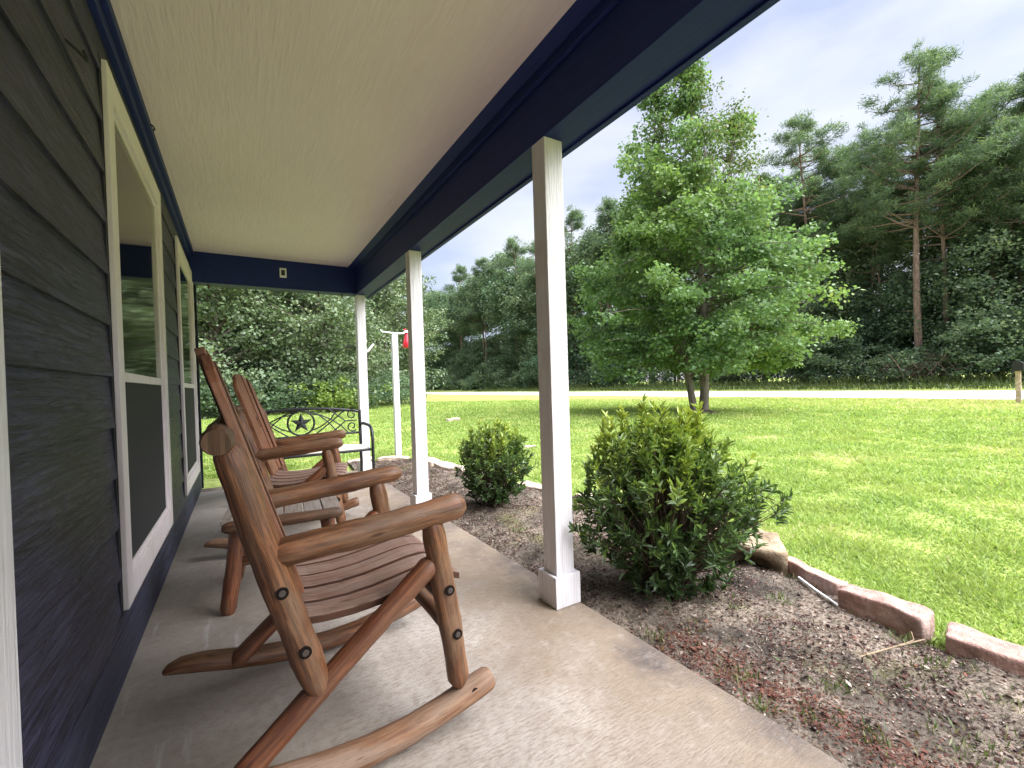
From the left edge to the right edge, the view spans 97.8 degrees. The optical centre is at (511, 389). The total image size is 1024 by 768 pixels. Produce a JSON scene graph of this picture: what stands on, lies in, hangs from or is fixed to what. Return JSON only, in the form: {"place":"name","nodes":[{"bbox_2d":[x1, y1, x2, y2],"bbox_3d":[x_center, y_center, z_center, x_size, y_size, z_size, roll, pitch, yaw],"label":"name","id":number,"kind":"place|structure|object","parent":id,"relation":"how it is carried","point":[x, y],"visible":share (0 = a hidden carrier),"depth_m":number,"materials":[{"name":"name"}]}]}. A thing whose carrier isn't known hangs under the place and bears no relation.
{"place":"outdoors","nodes":[
{"label":"outdoors","id":0,"kind":"place"},
{"bbox_2d":[0,0,779,767],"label":"house","id":1,"kind":"structure","parent":0,"point":[160,160],"depth_m":1.94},
{"bbox_2d":[96,51,172,617],"bbox_3d":[-1.867,-0.192,2.229,0.080,2.116,1.344,-2,1,-31],"label":"window","id":2,"kind":"structure","parent":1,"relation":"in","point":[131,194],"depth_m":2.05,"materials":[{"name":"white paint"}]},
{"bbox_2d":[173,234,199,498],"bbox_3d":[-3.014,-0.180,4.116,0.080,2.116,1.367,-2,1,-31],"label":"window","id":3,"kind":"structure","parent":1,"relation":"in","point":[183,273],"depth_m":4.06,"materials":[{"name":"white paint"}]},
{"bbox_2d":[201,373,1023,649],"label":"lawn","id":4,"kind":"structure","parent":0,"point":[215,482],"depth_m":5.45,"materials":[{"name":"green plant"}]},
{"bbox_2d":[196,285,350,418],"bbox_3d":[-15.329,-5.012,22.731,12.851,13.848,12.194,-2,1,-31],"label":"broadleaf tree","id":5,"kind":"object","parent":4,"relation":"on","point":[217,308],"visible":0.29,"depth_m":21.76,"materials":[{"name":"green plant"}]},
{"bbox_2d":[200,470,357,492],"bbox_3d":[-2.877,1.222,5.441,2.300,0.130,0.700,-2,1,-31],"label":"dirt strip","id":6,"kind":"object","parent":4,"relation":"on","point":[211,489],"depth_m":5.30,"materials":[{"name":"soil"}]},
{"bbox_2d":[197,288,384,407],"bbox_3d":[-16.076,-5.866,29.433,15.857,15.881,14.506,-1,1,31],"label":"broadleaf tree","id":7,"kind":"object","parent":4,"relation":"on","point":[240,366],"visible":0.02,"depth_m":26.08,"materials":[{"name":"green plant"}]},
{"bbox_2d":[207,288,408,410],"bbox_3d":[-11.189,-3.965,24.956,10.530,11.528,11.511,-2,1,-39],"label":"broadleaf tree","id":8,"kind":"object","parent":4,"relation":"on","point":[335,306],"visible":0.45,"depth_m":22.91,"materials":[{"name":"green plant"}]},
{"bbox_2d":[286,375,392,414],"bbox_3d":[-8.393,0.275,22.114,5.056,2.074,2.578,-2,1,-31],"label":"lime shrub","id":9,"kind":"object","parent":4,"relation":"on","point":[324,385],"visible":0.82,"depth_m":21.71,"materials":[{"name":"green plant"}]},
{"bbox_2d":[347,456,371,464],"bbox_3d":[-2.355,1.107,6.954,0.390,0.085,0.173,-3,4,-22],"label":"edging stone","id":10,"kind":"object","parent":4,"relation":"on","point":[350,461],"visible":0.28,"depth_m":6.90,"materials":[{"name":"stone"}]},
{"bbox_2d":[321,271,453,404],"bbox_3d":[-10.224,-5.186,32.713,11.951,13.571,12.594,-2,1,15],"label":"broadleaf tree","id":11,"kind":"object","parent":4,"relation":"on","point":[390,303],"visible":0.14,"depth_m":31.57,"materials":[{"name":"green plant"}]},
{"bbox_2d":[380,329,404,455],"bbox_3d":[-1.938,0.062,7.353,0.404,2.106,0.090,-2,1,-31],"label":"feeder pole","id":12,"kind":"object","parent":4,"relation":"on","point":[396,393],"visible":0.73,"depth_m":7.33,"materials":[{"name":"white paint"}]},
{"bbox_2d":[402,329,407,347],"bbox_3d":[-1.764,-0.865,7.476,0.150,0.326,0.150,-2,1,-31],"label":"hummingbird feeder","id":13,"kind":"object","parent":12,"relation":"hanging from","point":[405,343],"visible":0.73,"depth_m":7.43,"materials":[{"name":"red plastic"}]},
{"bbox_2d":[377,456,409,460],"bbox_3d":[-1.870,1.090,7.065,0.485,0.083,0.197,-1,0,-4],"label":"edging stone","id":14,"kind":"object","parent":4,"relation":"on","point":[390,458],"visible":0.81,"depth_m":6.98,"materials":[{"name":"stone"}]},
{"bbox_2d":[369,309,429,399],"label":"broadleaf tree","id":15,"kind":"object","parent":4,"relation":"on","point":[386,343],"visible":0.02,"depth_m":42.44,"materials":[{"name":"green plant"}]},
{"bbox_2d":[385,280,424,314],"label":"pine tree","id":16,"kind":"object","parent":4,"relation":"on","point":[398,298],"visible":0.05,"depth_m":53.83,"materials":[{"name":"green plant"}]},
{"bbox_2d":[428,457,442,466],"bbox_3d":[-1.234,1.071,6.697,0.219,0.098,0.561,2,-3,-33],"label":"edging stone","id":17,"kind":"object","parent":4,"relation":"on","point":[432,461],"visible":0.37,"depth_m":6.53,"materials":[{"name":"stone"}]},
{"bbox_2d":[439,263,478,358],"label":"pine tree","id":18,"kind":"object","parent":4,"relation":"on","point":[460,269],"visible":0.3,"depth_m":105.59,"materials":[{"name":"green plant"}]},
{"bbox_2d":[90,483,848,767],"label":"porch slab","id":19,"kind":"structure","parent":4,"relation":"on","point":[579,685],"depth_m":1.56,"materials":[{"name":"concrete"}]},
{"bbox_2d":[220,496,342,615],"bbox_3d":[-1.251,0.848,2.464,0.573,0.458,0.588,-2,1,-27],"label":"side table","id":20,"kind":"object","parent":19,"relation":"on","point":[326,511],"visible":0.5,"depth_m":2.19,"materials":[{"name":"brown wood"}]},
{"bbox_2d":[204,374,359,548],"bbox_3d":[-1.651,0.469,3.301,0.940,1.198,0.753,-3,1,-19],"label":"rocking chair","id":21,"kind":"object","parent":19,"relation":"on","point":[270,451],"visible":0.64,"depth_m":3.08,"materials":[{"name":"brown wood"}]},
{"bbox_2d":[266,407,374,470],"bbox_3d":[-2.213,0.637,4.766,1.334,0.880,0.602,-2,1,-31],"label":"garden bench","id":22,"kind":"object","parent":19,"relation":"on","point":[300,422],"visible":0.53,"depth_m":4.96,"materials":[{"name":"black metal"}]},
{"bbox_2d":[162,347,494,767],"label":"rocking chair","id":23,"kind":"object","parent":19,"relation":"on","point":[387,561],"visible":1,"depth_m":1.29,"materials":[{"name":"brown wood"}]},
{"bbox_2d":[456,256,502,363],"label":"pine tree","id":24,"kind":"object","parent":4,"relation":"on","point":[478,263],"visible":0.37,"depth_m":93.55,"materials":[{"name":"green plant"}]},
{"bbox_2d":[485,235,534,352],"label":"pine tree","id":25,"kind":"object","parent":4,"relation":"on","point":[512,245],"visible":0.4,"depth_m":84.14,"materials":[{"name":"green plant"}]},
{"bbox_2d":[516,239,536,325],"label":"pine tree","id":26,"kind":"object","parent":4,"relation":"on","point":[529,306],"visible":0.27,"depth_m":75.78,"materials":[{"name":"green plant"}]},
{"bbox_2d":[517,480,541,491],"bbox_3d":[0.253,1.056,4.825,0.173,0.077,0.435,-2,1,-44],"label":"edging stone","id":27,"kind":"object","parent":4,"relation":"on","point":[533,485],"visible":0.33,"depth_m":4.81,"materials":[{"name":"stone"}]},
{"bbox_2d":[564,204,592,372],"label":"pine tree","id":28,"kind":"object","parent":4,"relation":"on","point":[575,215],"visible":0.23,"depth_m":69.41,"materials":[{"name":"green plant"}]},
{"bbox_2d":[577,195,621,381],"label":"pine tree","id":29,"kind":"object","parent":4,"relation":"on","point":[608,203],"visible":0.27,"depth_m":61.03,"materials":[{"name":"green plant"}]},
{"bbox_2d":[196,168,1023,418],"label":"woodland","id":30,"kind":"object","parent":4,"relation":"on","point":[971,334],"depth_m":36.49,"materials":[{"name":"green plant"}]},
{"bbox_2d":[610,200,688,371],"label":"pine tree","id":31,"kind":"object","parent":4,"relation":"on","point":[633,208],"visible":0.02,"depth_m":55.94,"materials":[{"name":"green plant"}]},
{"bbox_2d":[347,458,1023,767],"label":"garden bed","id":32,"kind":"object","parent":4,"relation":"on","point":[653,618],"visible":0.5,"depth_m":1.80,"materials":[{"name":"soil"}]},
{"bbox_2d":[434,461,464,471],"bbox_3d":[-0.789,1.067,6.064,0.242,0.097,0.730,-3,2,-41],"label":"edging stone","id":33,"kind":"object","parent":32,"relation":"on","point":[445,465],"visible":0.43,"depth_m":6.13,"materials":[{"name":"stone"}]},
{"bbox_2d":[453,417,539,507],"bbox_3d":[-0.185,0.683,4.185,0.822,0.846,0.811,-1,1,38],"label":"azalea bush","id":34,"kind":"object","parent":32,"relation":"on","point":[487,483],"visible":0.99,"depth_m":4.04,"materials":[{"name":"green plant"}]},
{"bbox_2d":[567,392,793,603],"bbox_3d":[0.897,0.561,2.403,1.127,1.110,1.046,-1,1,22],"label":"azalea bush","id":35,"kind":"object","parent":32,"relation":"on","point":[673,542],"visible":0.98,"depth_m":2.20,"materials":[{"name":"green plant"}]},
{"bbox_2d":[376,459,1023,767],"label":"weeds","id":36,"kind":"object","parent":32,"relation":"on","point":[925,660],"visible":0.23,"depth_m":1.60,"materials":[{"name":"green plant"}]},
{"bbox_2d":[716,528,787,575],"bbox_3d":[1.415,1.003,2.768,0.474,0.244,0.331,-1,4,24],"label":"rock","id":37,"kind":"object","parent":32,"relation":"on","point":[773,554],"visible":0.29,"depth_m":2.61,"materials":[{"name":"beige stone"}]},
{"bbox_2d":[798,576,837,605],"bbox_3d":[1.566,1.030,2.295,0.014,0.021,0.285,-2,1,0],"label":"white stick","id":38,"kind":"object","parent":32,"relation":"on","point":[816,590],"visible":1,"depth_m":2.29,"materials":[{"name":"plastic"}]},
{"bbox_2d":[838,584,934,643],"bbox_3d":[1.701,1.017,2.045,0.124,0.144,0.336,-4,1,-25],"label":"edging stone","id":39,"kind":"object","parent":32,"relation":"on","point":[900,617],"visible":0.84,"depth_m":1.99,"materials":[{"name":"pink stone"}]},
{"bbox_2d":[861,632,924,656],"bbox_3d":[1.517,1.021,1.782,0.357,0.050,0.033,-2,1,-16],"label":"dry twig","id":40,"kind":"object","parent":32,"relation":"on","point":[893,647],"visible":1,"depth_m":1.78,"materials":[{"name":"beige wood"}]},
{"bbox_2d":[693,409,716,412],"bbox_3d":[6.623,0.731,15.511,1.596,0.115,1.625,-2,1,-31],"label":"dirt mound","id":41,"kind":"object","parent":4,"relation":"on","point":[707,410],"visible":0.42,"depth_m":15.12,"materials":[{"name":"soil"}]},
{"bbox_2d":[565,55,864,409],"bbox_3d":[6.261,-5.410,15.293,9.085,12.402,9.184,-2,1,-31],"label":"young tree","id":42,"kind":"object","parent":4,"relation":"on","point":[715,342],"visible":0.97,"depth_m":14.04,"materials":[{"name":"green plant"}]},
{"bbox_2d":[728,168,795,380],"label":"pine tree","id":43,"kind":"object","parent":4,"relation":"on","point":[780,221],"visible":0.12,"depth_m":43.32,"materials":[{"name":"green plant"}]},
{"bbox_2d":[765,168,832,381],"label":"pine tree","id":44,"kind":"object","parent":4,"relation":"on","point":[795,219],"visible":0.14,"depth_m":44.30,"materials":[{"name":"green plant"}]},
{"bbox_2d":[753,109,870,381],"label":"pine tree","id":45,"kind":"object","parent":4,"relation":"on","point":[821,152],"visible":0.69,"depth_m":40.49,"materials":[{"name":"green plant"}]},
{"bbox_2d":[788,556,847,595],"bbox_3d":[1.636,1.039,2.436,0.081,0.144,0.398,1,1,-7],"label":"edging stone","id":46,"kind":"object","parent":4,"relation":"on","point":[824,582],"visible":0.41,"depth_m":2.38,"materials":[{"name":"pink stone"}]},
{"bbox_2d":[804,144,891,374],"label":"pine tree","id":47,"kind":"object","parent":4,"relation":"on","point":[821,211],"visible":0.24,"depth_m":40.42,"materials":[{"name":"green plant"}]},
{"bbox_2d":[818,169,928,365],"bbox_3d":[30.852,-9.994,38.426,7.931,19.422,7.199,-1,1,42],"label":"pine tree","id":48,"kind":"object","parent":4,"relation":"on","point":[855,280],"visible":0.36,"depth_m":38.38,"materials":[{"name":"green plant"}]},
{"bbox_2d":[857,120,972,323],"bbox_3d":[34.158,-11.386,37.657,9.037,22.132,8.204,-2,1,5],"label":"pine tree","id":49,"kind":"object","parent":4,"relation":"on","point":[886,243],"visible":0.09,"depth_m":36.53,"materials":[{"name":"green plant"}]},
{"bbox_2d":[860,348,974,380],"bbox_3d":[28.593,-1.634,31.869,6.442,2.479,3.259,-1,1,41],"label":"bush","id":50,"kind":"object","parent":4,"relation":"on","point":[915,368],"visible":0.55,"depth_m":31.25,"materials":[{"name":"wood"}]},
{"bbox_2d":[831,37,1023,364],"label":"pine tree","id":51,"kind":"object","parent":4,"relation":"on","point":[893,161],"visible":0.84,"depth_m":32.09,"materials":[{"name":"green plant"}]},
{"bbox_2d":[866,72,1023,366],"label":"pine tree","id":52,"kind":"object","parent":4,"relation":"on","point":[970,146],"visible":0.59,"depth_m":31.65,"materials":[{"name":"green plant"}]},
{"bbox_2d":[919,79,1023,373],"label":"pine tree","id":53,"kind":"object","parent":4,"relation":"on","point":[992,202],"visible":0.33,"depth_m":31.02,"materials":[{"name":"green plant"}]},
{"bbox_2d":[923,99,1022,378],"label":"pine tree","id":54,"kind":"object","parent":4,"relation":"on","point":[1003,114],"visible":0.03,"depth_m":35.95,"materials":[{"name":"green plant"}]},
{"bbox_2d":[943,68,1023,234],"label":"pine tree","id":55,"kind":"object","parent":4,"relation":"on","point":[1017,120],"visible":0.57,"depth_m":30.03,"materials":[{"name":"green plant"}]},
{"bbox_2d":[945,622,1023,676],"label":"edging stone","id":56,"kind":"object","parent":4,"relation":"on","point":[964,641],"visible":0.76,"depth_m":1.72,"materials":[{"name":"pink stone"}]},
{"bbox_2d":[1011,361,1023,402],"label":"mailbox","id":57,"kind":"object","parent":4,"relation":"on","point":[1017,367],"visible":0.88,"depth_m":17.43,"materials":[{"name":"wood"}]},
{"bbox_2d":[366,0,1023,382],"label":"sky","id":58,"kind":"structure","parent":0,"point":[822,56],"materials":[{"name":"white"}]},
{"bbox_2d":[426,391,1023,398],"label":"road","id":59,"kind":"structure","parent":0,"point":[943,394],"depth_m":28.48,"materials":[{"name":"grey asphalt"}]},
{"bbox_2d":[471,371,1023,391],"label":"verge grass","id":60,"kind":"structure","parent":0,"point":[983,379],"depth_m":34.66,"materials":[{"name":"green plant"}]}
]}

